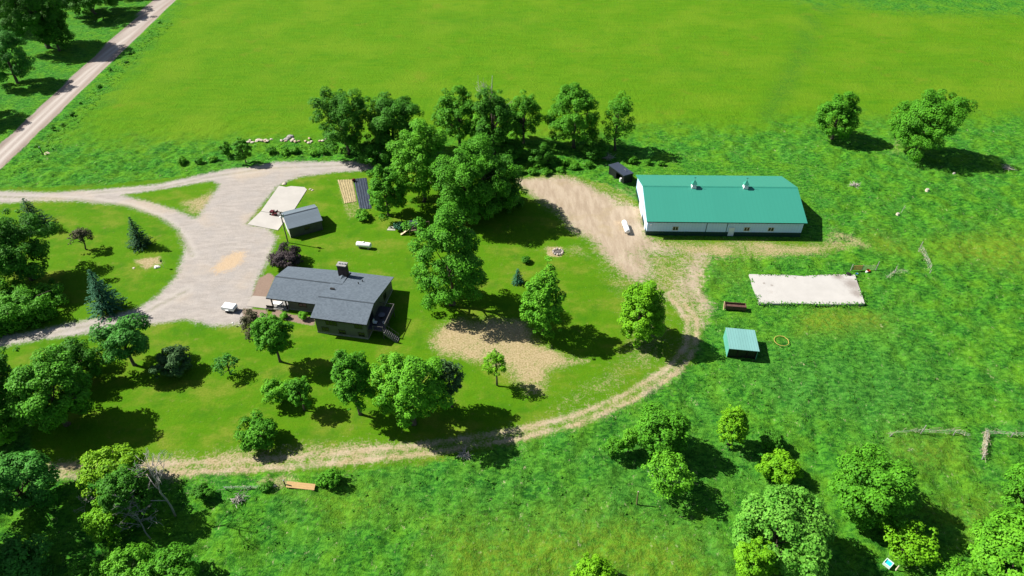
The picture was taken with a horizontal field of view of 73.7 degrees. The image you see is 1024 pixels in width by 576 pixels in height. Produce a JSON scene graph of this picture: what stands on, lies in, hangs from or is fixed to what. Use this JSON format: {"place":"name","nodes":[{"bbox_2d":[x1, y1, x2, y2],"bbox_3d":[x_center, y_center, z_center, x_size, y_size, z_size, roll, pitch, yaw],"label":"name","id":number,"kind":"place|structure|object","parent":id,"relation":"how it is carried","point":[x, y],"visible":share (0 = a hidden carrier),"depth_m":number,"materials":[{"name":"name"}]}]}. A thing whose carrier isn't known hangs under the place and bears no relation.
{"place":"outdoors","nodes":[
{"label":"outdoors","id":0,"kind":"place"},
{"bbox_2d":[0,0,173,168],"bbox_3d":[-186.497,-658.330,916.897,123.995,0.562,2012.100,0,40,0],"label":"country road","id":1,"kind":"structure","parent":0,"point":[37,121],"depth_m":206.16,"materials":[{"name":"grey gravel"}]},
{"bbox_2d":[0,161,373,345],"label":"gravel driveway","id":2,"kind":"structure","parent":0,"point":[226,251],"depth_m":144.44,"materials":[{"name":"grey gravel"}]},
{"bbox_2d":[221,302,239,312],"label":"car","id":3,"kind":"object","parent":2,"relation":"on","point":[227,307],"visible":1,"depth_m":126.34,"materials":[{"name":"metal"}]},
{"bbox_2d":[246,296,276,309],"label":"walkway","id":4,"kind":"structure","parent":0,"point":[259,301],"depth_m":128.84,"materials":[{"name":"concrete"}]},
{"bbox_2d":[248,211,283,229],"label":"parking pad","id":5,"kind":"object","parent":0,"point":[264,219],"visible":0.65,"depth_m":149.43,"materials":[{"name":"concrete"}]},
{"bbox_2d":[261,186,306,212],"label":"parking pad","id":6,"kind":"object","parent":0,"point":[282,199],"visible":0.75,"depth_m":156.21,"materials":[{"name":"concrete"}]},
{"bbox_2d":[20,286,704,484],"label":"farm track","id":7,"kind":"structure","parent":0,"point":[190,468],"depth_m":103.49,"materials":[{"name":"brown soil"}]},
{"bbox_2d":[0,167,849,464],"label":"lawn","id":8,"kind":"structure","parent":0,"point":[588,351],"depth_m":122.92,"materials":[{"name":"green plant"}]},
{"bbox_2d":[0,208,59,283],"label":"tree","id":9,"kind":"object","parent":8,"relation":"on","point":[12,257],"visible":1,"depth_m":127.50,"materials":[{"name":"green plant"}]},
{"bbox_2d":[0,276,68,337],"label":"tree","id":10,"kind":"object","parent":8,"relation":"on","point":[17,303],"visible":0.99,"depth_m":123.20,"materials":[{"name":"green plant"}]},
{"bbox_2d":[19,198,55,236],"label":"spruce tree","id":11,"kind":"object","parent":8,"relation":"on","point":[30,207],"visible":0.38,"depth_m":145.28,"materials":[{"name":"green plant"}]},
{"bbox_2d":[3,343,94,433],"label":"tree","id":12,"kind":"object","parent":8,"relation":"on","point":[44,375],"visible":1,"depth_m":99.73,"materials":[{"name":"green plant"}]},
{"bbox_2d":[47,336,104,385],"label":"tree","id":13,"kind":"object","parent":8,"relation":"on","point":[81,353],"visible":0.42,"depth_m":110.83,"materials":[{"name":"green plant"}]},
{"bbox_2d":[67,227,93,249],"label":"tree","id":14,"kind":"object","parent":8,"relation":"on","point":[80,234],"visible":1,"depth_m":139.13,"materials":[{"name":"brown plant"}]},
{"bbox_2d":[84,269,127,322],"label":"spruce tree","id":15,"kind":"object","parent":8,"relation":"on","point":[102,299],"visible":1,"depth_m":124.86,"materials":[{"name":"green plant"}]},
{"bbox_2d":[88,312,151,366],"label":"tree","id":16,"kind":"object","parent":8,"relation":"on","point":[123,333],"visible":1,"depth_m":110.89,"materials":[{"name":"teal plant"}]},
{"bbox_2d":[124,217,154,252],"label":"spruce tree","id":17,"kind":"object","parent":8,"relation":"on","point":[138,239],"visible":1,"depth_m":140.74,"materials":[{"name":"green plant"}]},
{"bbox_2d":[148,343,192,378],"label":"tree","id":18,"kind":"object","parent":8,"relation":"on","point":[173,356],"visible":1,"depth_m":112.84,"materials":[{"name":"green plant"}]},
{"bbox_2d":[211,352,238,375],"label":"tree","id":19,"kind":"object","parent":8,"relation":"on","point":[224,359],"visible":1,"depth_m":112.65,"materials":[{"name":"green plant"}]},
{"bbox_2d":[239,308,258,342],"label":"shrub","id":20,"kind":"object","parent":8,"relation":"on","point":[250,317],"visible":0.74,"depth_m":117.87,"materials":[{"name":"brown plant"}]},
{"bbox_2d":[233,408,277,452],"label":"tree","id":21,"kind":"object","parent":8,"relation":"on","point":[251,437],"visible":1,"depth_m":101.20,"materials":[{"name":"green plant"}]},
{"bbox_2d":[250,312,294,362],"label":"tree","id":22,"kind":"object","parent":8,"relation":"on","point":[271,332],"visible":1,"depth_m":111.13,"materials":[{"name":"green plant"}]},
{"bbox_2d":[260,377,291,404],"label":"tree","id":23,"kind":"object","parent":8,"relation":"on","point":[271,389],"visible":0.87,"depth_m":107.61,"materials":[{"name":"green plant"}]},
{"bbox_2d":[266,242,303,268],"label":"shrub","id":24,"kind":"object","parent":8,"relation":"on","point":[280,257],"visible":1,"depth_m":135.43,"materials":[{"name":"purple plant"}]},
{"bbox_2d":[283,376,312,410],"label":"tree","id":25,"kind":"object","parent":8,"relation":"on","point":[298,389],"visible":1,"depth_m":105.19,"materials":[{"name":"green plant"}]},
{"bbox_2d":[281,204,322,237],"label":"garage","id":26,"kind":"structure","parent":8,"relation":"on","point":[302,220],"depth_m":145.22,"materials":[{"name":"beige metal"}]},
{"bbox_2d":[266,261,398,342],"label":"house","id":27,"kind":"structure","parent":8,"relation":"on","point":[342,300],"depth_m":124.96,"materials":[{"name":"grey"}]},
{"bbox_2d":[338,179,356,203],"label":"vegetable bed","id":28,"kind":"object","parent":8,"relation":"on","point":[346,186],"visible":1,"depth_m":159.11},
{"bbox_2d":[328,349,376,415],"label":"tree","id":29,"kind":"object","parent":8,"relation":"on","point":[346,367],"visible":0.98,"depth_m":100.76,"materials":[{"name":"green plant"}]},
{"bbox_2d":[354,178,371,208],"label":"mulch bed","id":30,"kind":"object","parent":8,"relation":"on","point":[361,187],"visible":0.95,"depth_m":158.23,"materials":[{"name":"black plastic"}]},
{"bbox_2d":[355,208,370,221],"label":"shrub","id":31,"kind":"object","parent":8,"relation":"on","point":[362,214],"visible":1,"depth_m":149.16,"materials":[{"name":"green plant"}]},
{"bbox_2d":[356,241,371,249],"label":"propane tank","id":32,"kind":"object","parent":8,"relation":"on","point":[360,244],"visible":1,"depth_m":141.25,"materials":[{"name":"white metal"}]},
{"bbox_2d":[366,158,407,221],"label":"tree","id":33,"kind":"object","parent":8,"relation":"on","point":[384,183],"visible":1,"depth_m":144.63,"materials":[{"name":"green plant"}]},
{"bbox_2d":[366,351,454,428],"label":"tree","id":34,"kind":"object","parent":8,"relation":"on","point":[406,383],"visible":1,"depth_m":99.01,"materials":[{"name":"green plant"}]},
{"bbox_2d":[385,118,448,203],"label":"tree","id":35,"kind":"object","parent":8,"relation":"on","point":[413,148],"visible":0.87,"depth_m":145.16,"materials":[{"name":"green plant"}]},
{"bbox_2d":[400,201,488,311],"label":"tree","id":36,"kind":"object","parent":8,"relation":"on","point":[464,263],"visible":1,"depth_m":117.41,"materials":[{"name":"green plant"}]},
{"bbox_2d":[437,359,465,407],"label":"tree","id":37,"kind":"object","parent":8,"relation":"on","point":[451,370],"visible":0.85,"depth_m":103.83,"materials":[{"name":"green plant"}]},
{"bbox_2d":[428,133,520,224],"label":"tree","id":38,"kind":"object","parent":8,"relation":"on","point":[467,170],"visible":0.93,"depth_m":140.70,"materials":[{"name":"green plant"}]},
{"bbox_2d":[482,349,506,385],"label":"tree","id":39,"kind":"object","parent":8,"relation":"on","point":[496,358],"visible":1,"depth_m":108.90,"materials":[{"name":"green plant"}]},
{"bbox_2d":[481,154,528,214],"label":"tree","id":40,"kind":"object","parent":8,"relation":"on","point":[515,185],"visible":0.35,"depth_m":147.74,"materials":[{"name":"green plant"}]},
{"bbox_2d":[511,268,523,285],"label":"spruce tree","id":41,"kind":"object","parent":8,"relation":"on","point":[518,279],"visible":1,"depth_m":132.42,"materials":[{"name":"green plant"}]},
{"bbox_2d":[519,255,566,338],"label":"tree","id":42,"kind":"object","parent":8,"relation":"on","point":[540,293],"visible":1,"depth_m":115.45,"materials":[{"name":"green plant"}]},
{"bbox_2d":[616,280,666,347],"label":"tree","id":43,"kind":"object","parent":8,"relation":"on","point":[645,297],"visible":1,"depth_m":115.32,"materials":[{"name":"green plant"}]},
{"bbox_2d":[636,175,807,236],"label":"pole barn","id":44,"kind":"structure","parent":8,"relation":"on","point":[708,205],"depth_m":145.28,"materials":[{"name":"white metal"}]},
{"bbox_2d":[706,223,727,231],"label":"sliding door","id":45,"kind":"structure","parent":44,"relation":"in","point":[711,227],"depth_m":144.16,"materials":[{"name":"white metal"}]},
{"bbox_2d":[0,0,1023,575],"bbox_3d":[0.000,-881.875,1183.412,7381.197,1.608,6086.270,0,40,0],"label":"ground","id":46,"kind":"structure","parent":0,"point":[636,540],"depth_m":111.64,"materials":[{"name":"green plant"}]},
{"bbox_2d":[0,346,19,415],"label":"tree","id":47,"kind":"object","parent":46,"relation":"on","point":[5,369],"visible":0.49,"depth_m":103.32,"materials":[{"name":"green plant"}]},
{"bbox_2d":[0,410,23,446],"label":"tree","id":48,"kind":"object","parent":46,"relation":"on","point":[7,435],"visible":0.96,"depth_m":102.43,"materials":[{"name":"green plant"}]},
{"bbox_2d":[0,26,35,83],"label":"tree","id":49,"kind":"object","parent":46,"relation":"on","point":[8,41],"visible":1,"depth_m":199.95,"materials":[{"name":"teal plant"}]},
{"bbox_2d":[0,529,55,575],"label":"tree","id":50,"kind":"object","parent":46,"relation":"on","point":[15,552],"visible":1,"depth_m":85.64,"materials":[{"name":"teal plant"}]},
{"bbox_2d":[0,449,60,515],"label":"tree","id":51,"kind":"object","parent":46,"relation":"on","point":[32,464],"visible":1,"depth_m":91.52,"materials":[{"name":"teal plant"}]},
{"bbox_2d":[0,0,70,48],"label":"tree","id":52,"kind":"object","parent":46,"relation":"on","point":[27,20],"visible":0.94,"depth_m":216.07,"materials":[{"name":"green plant"}]},
{"bbox_2d":[33,7,75,50],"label":"tree","id":53,"kind":"object","parent":46,"relation":"on","point":[63,25],"visible":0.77,"depth_m":220.59,"materials":[{"name":"green plant"}]},
{"bbox_2d":[63,560,102,575],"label":"tree","id":54,"kind":"object","parent":46,"relation":"on","point":[88,570],"visible":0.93,"depth_m":84.74,"materials":[{"name":"green plant"}]},
{"bbox_2d":[63,0,118,15],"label":"tree","id":55,"kind":"object","parent":46,"relation":"on","point":[74,5],"visible":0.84,"depth_m":243.02,"materials":[{"name":"green plant"}]},
{"bbox_2d":[77,499,135,546],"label":"tree","id":56,"kind":"object","parent":46,"relation":"on","point":[101,522],"visible":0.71,"depth_m":89.53,"materials":[{"name":"green plant"}]},
{"bbox_2d":[75,443,155,497],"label":"tree","id":57,"kind":"object","parent":46,"relation":"on","point":[92,471],"visible":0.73,"depth_m":94.11,"materials":[{"name":"green plant"}]},
{"bbox_2d":[98,541,154,575],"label":"tree","id":58,"kind":"object","parent":46,"relation":"on","point":[116,563],"visible":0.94,"depth_m":85.32,"materials":[{"name":"green plant"}]},
{"bbox_2d":[96,462,160,519],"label":"tree","id":59,"kind":"object","parent":46,"relation":"on","point":[125,480],"visible":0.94,"depth_m":89.64,"materials":[{"name":"green plant"}]},
{"bbox_2d":[113,487,157,539],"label":"dead snag","id":60,"kind":"object","parent":46,"relation":"on","point":[137,518],"visible":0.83,"depth_m":90.06,"materials":[{"name":"grey wood"}]},
{"bbox_2d":[125,449,176,516],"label":"dead tree","id":61,"kind":"object","parent":46,"relation":"on","point":[161,493],"visible":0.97,"depth_m":89.93,"materials":[{"name":"grey wood"}]},
{"bbox_2d":[133,541,200,575],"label":"tree","id":62,"kind":"object","parent":46,"relation":"on","point":[180,555],"visible":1,"depth_m":84.74,"materials":[{"name":"green plant"}]},
{"bbox_2d":[189,482,214,500],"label":"bush","id":63,"kind":"object","parent":46,"relation":"on","point":[199,491],"visible":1,"depth_m":95.69,"materials":[{"name":"green plant"}]},
{"bbox_2d":[218,141,232,155],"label":"shrub","id":64,"kind":"object","parent":46,"relation":"on","point":[224,147],"visible":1,"depth_m":169.96,"materials":[{"name":"green plant"}]},
{"bbox_2d":[232,137,252,162],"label":"shrub","id":65,"kind":"object","parent":46,"relation":"on","point":[238,150],"visible":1,"depth_m":166.08,"materials":[{"name":"green plant"}]},
{"bbox_2d":[258,480,273,492],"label":"bush","id":66,"kind":"object","parent":46,"relation":"on","point":[265,487],"visible":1,"depth_m":96.99,"materials":[{"name":"green plant"}]},
{"bbox_2d":[286,481,314,490],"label":"wooden gate","id":67,"kind":"structure","parent":46,"relation":"on","point":[300,485],"depth_m":97.62,"materials":[{"name":"brown wood"}]},
{"bbox_2d":[8,23,598,174],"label":"ditch grass","id":68,"kind":"structure","parent":46,"relation":"on","point":[136,44],"depth_m":179.16,"materials":[{"name":"green plant"}]},
{"bbox_2d":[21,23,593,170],"bbox_3d":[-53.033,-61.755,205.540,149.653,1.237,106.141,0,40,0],"label":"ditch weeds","id":69,"kind":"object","parent":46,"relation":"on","point":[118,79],"visible":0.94,"depth_m":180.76,"materials":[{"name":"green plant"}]},
{"bbox_2d":[315,466,344,487],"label":"bush","id":70,"kind":"object","parent":46,"relation":"on","point":[331,477],"visible":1,"depth_m":97.11,"materials":[{"name":"green plant"}]},
{"bbox_2d":[307,86,371,154],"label":"tree","id":71,"kind":"object","parent":46,"relation":"on","point":[338,107],"visible":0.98,"depth_m":163.29,"materials":[{"name":"green plant"}]},
{"bbox_2d":[350,138,393,165],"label":"bush","id":72,"kind":"object","parent":46,"relation":"on","point":[366,150],"visible":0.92,"depth_m":165.96,"materials":[{"name":"green plant"}]},
{"bbox_2d":[357,91,424,145],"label":"tree","id":73,"kind":"object","parent":46,"relation":"on","point":[382,121],"visible":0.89,"depth_m":165.81,"materials":[{"name":"green plant"}]},
{"bbox_2d":[430,85,476,146],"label":"tree","id":74,"kind":"object","parent":46,"relation":"on","point":[444,118],"visible":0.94,"depth_m":167.97,"materials":[{"name":"green plant"}]},
{"bbox_2d":[468,111,492,144],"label":"tree","id":75,"kind":"object","parent":46,"relation":"on","point":[477,116],"visible":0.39,"depth_m":166.94,"materials":[{"name":"green plant"}]},
{"bbox_2d":[471,87,516,154],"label":"tree","id":76,"kind":"object","parent":46,"relation":"on","point":[496,106],"visible":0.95,"depth_m":163.83,"materials":[{"name":"green plant"}]},
{"bbox_2d":[496,138,524,160],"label":"bush","id":77,"kind":"object","parent":46,"relation":"on","point":[512,146],"visible":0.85,"depth_m":167.49,"materials":[{"name":"green plant"}]},
{"bbox_2d":[508,89,543,143],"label":"tree","id":78,"kind":"object","parent":46,"relation":"on","point":[526,105],"visible":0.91,"depth_m":169.83,"materials":[{"name":"green plant"}]},
{"bbox_2d":[527,141,554,163],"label":"bush","id":79,"kind":"object","parent":46,"relation":"on","point":[542,151],"visible":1,"depth_m":165.26,"materials":[{"name":"green plant"}]},
{"bbox_2d":[543,82,600,148],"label":"tree","id":80,"kind":"object","parent":46,"relation":"on","point":[577,99],"visible":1,"depth_m":167.00,"materials":[{"name":"green plant"}]},
{"bbox_2d":[570,552,617,575],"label":"bush","id":81,"kind":"object","parent":46,"relation":"on","point":[597,564],"visible":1,"depth_m":85.55,"materials":[{"name":"green plant"}]},
{"bbox_2d":[582,139,608,159],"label":"bush","id":82,"kind":"object","parent":46,"relation":"on","point":[590,146],"visible":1,"depth_m":169.43,"materials":[{"name":"green plant"}]},
{"bbox_2d":[599,436,624,456],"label":"bush","id":83,"kind":"object","parent":46,"relation":"on","point":[609,445],"visible":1,"depth_m":100.29,"materials":[{"name":"green plant"}]},
{"bbox_2d":[601,90,635,150],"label":"tree","id":84,"kind":"object","parent":46,"relation":"on","point":[618,108],"visible":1,"depth_m":167.63,"materials":[{"name":"green plant"}]},
{"bbox_2d":[608,162,633,183],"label":"loafing shelter","id":85,"kind":"object","parent":46,"relation":"on","point":[625,173],"visible":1,"depth_m":161.89,"materials":[{"name":"black metal"}]},
{"bbox_2d":[621,427,637,451],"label":"bush","id":86,"kind":"object","parent":46,"relation":"on","point":[628,439],"visible":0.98,"depth_m":100.34,"materials":[{"name":"green plant"}]},
{"bbox_2d":[634,402,690,466],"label":"tree","id":87,"kind":"object","parent":46,"relation":"on","point":[672,427],"visible":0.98,"depth_m":97.94,"materials":[{"name":"green plant"}]},
{"bbox_2d":[641,450,696,498],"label":"tree","id":88,"kind":"object","parent":46,"relation":"on","point":[670,470],"visible":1,"depth_m":92.89,"materials":[{"name":"green plant"}]},
{"bbox_2d":[716,404,749,448],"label":"tree","id":89,"kind":"object","parent":46,"relation":"on","point":[739,425],"visible":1,"depth_m":99.89,"materials":[{"name":"green plant"}]},
{"bbox_2d":[723,301,746,310],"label":"feed trough","id":90,"kind":"object","parent":46,"relation":"on","point":[735,306],"visible":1,"depth_m":127.09,"materials":[{"name":"brown wood"}]},
{"bbox_2d":[723,328,759,358],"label":"animal shed","id":91,"kind":"structure","parent":46,"relation":"on","point":[741,343],"depth_m":117.85,"materials":[{"name":"teal metal"}]},
{"bbox_2d":[733,536,778,575],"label":"tree","id":92,"kind":"object","parent":46,"relation":"on","point":[748,555],"visible":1,"depth_m":82.32,"materials":[{"name":"green plant"}]},
{"bbox_2d":[758,425,784,452],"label":"bush","id":93,"kind":"object","parent":46,"relation":"on","point":[770,440],"visible":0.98,"depth_m":101.55,"materials":[{"name":"green plant"}]},
{"bbox_2d":[755,448,803,486],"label":"tree","id":94,"kind":"object","parent":46,"relation":"on","point":[782,463],"visible":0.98,"depth_m":97.06,"materials":[{"name":"green plant"}]},
{"bbox_2d":[732,484,836,575],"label":"tree","id":95,"kind":"object","parent":46,"relation":"on","point":[802,527],"visible":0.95,"depth_m":83.41,"materials":[{"name":"green plant"}]},
{"bbox_2d":[749,274,864,305],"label":"old barn floor","id":96,"kind":"structure","parent":46,"relation":"on","point":[817,289],"depth_m":131.46,"materials":[{"name":"concrete"}]},
{"bbox_2d":[748,271,866,307],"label":"edge weeds","id":97,"kind":"object","parent":46,"relation":"on","point":[819,304],"visible":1,"depth_m":128.95,"materials":[{"name":"green plant"}]},
{"bbox_2d":[815,91,861,140],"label":"tree","id":98,"kind":"object","parent":46,"relation":"on","point":[844,111],"visible":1,"depth_m":172.50,"materials":[{"name":"green plant"}]},
{"bbox_2d":[827,442,922,530],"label":"tree","id":99,"kind":"object","parent":46,"relation":"on","point":[892,491],"visible":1,"depth_m":88.78,"materials":[{"name":"green plant"}]},
{"bbox_2d":[875,515,942,567],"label":"tree","id":100,"kind":"object","parent":46,"relation":"on","point":[912,533],"visible":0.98,"depth_m":87.19,"materials":[{"name":"green plant"}]},
{"bbox_2d":[888,425,970,438],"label":"fallen log","id":101,"kind":"object","parent":46,"relation":"on","point":[932,431],"visible":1,"depth_m":105.00,"materials":[{"name":"grey wood"}]},
{"bbox_2d":[886,88,978,161],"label":"tree","id":102,"kind":"object","parent":46,"relation":"on","point":[933,107],"visible":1,"depth_m":164.04,"materials":[{"name":"green plant"}]},
{"bbox_2d":[932,556,981,575],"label":"tree","id":103,"kind":"object","parent":46,"relation":"on","point":[950,568],"visible":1,"depth_m":85.23,"materials":[{"name":"green plant"}]},
{"bbox_2d":[979,429,990,462],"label":"fallen log","id":104,"kind":"object","parent":46,"relation":"on","point":[985,440],"visible":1,"depth_m":103.09,"materials":[{"name":"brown wood"}]},
{"bbox_2d":[967,506,1023,575],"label":"tree","id":105,"kind":"object","parent":46,"relation":"on","point":[993,535],"visible":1,"depth_m":85.32,"materials":[{"name":"green plant"}]},
{"bbox_2d":[1000,463,1023,511],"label":"tree","id":106,"kind":"object","parent":46,"relation":"on","point":[1014,486],"visible":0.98,"depth_m":91.87,"materials":[{"name":"green plant"}]},
{"bbox_2d":[66,0,1023,145],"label":"hay field","id":107,"kind":"structure","parent":0,"point":[202,71],"depth_m":218.71,"materials":[{"name":"green plant"}]},
{"bbox_2d":[507,109,526,139],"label":"tree","id":108,"kind":"object","parent":107,"relation":"on","point":[511,133],"visible":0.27,"depth_m":175.79,"materials":[{"name":"green plant"}]},
{"bbox_2d":[516,177,710,312],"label":"dirt yard","id":109,"kind":"structure","parent":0,"point":[594,215],"depth_m":148.12,"materials":[{"name":"brown soil"}]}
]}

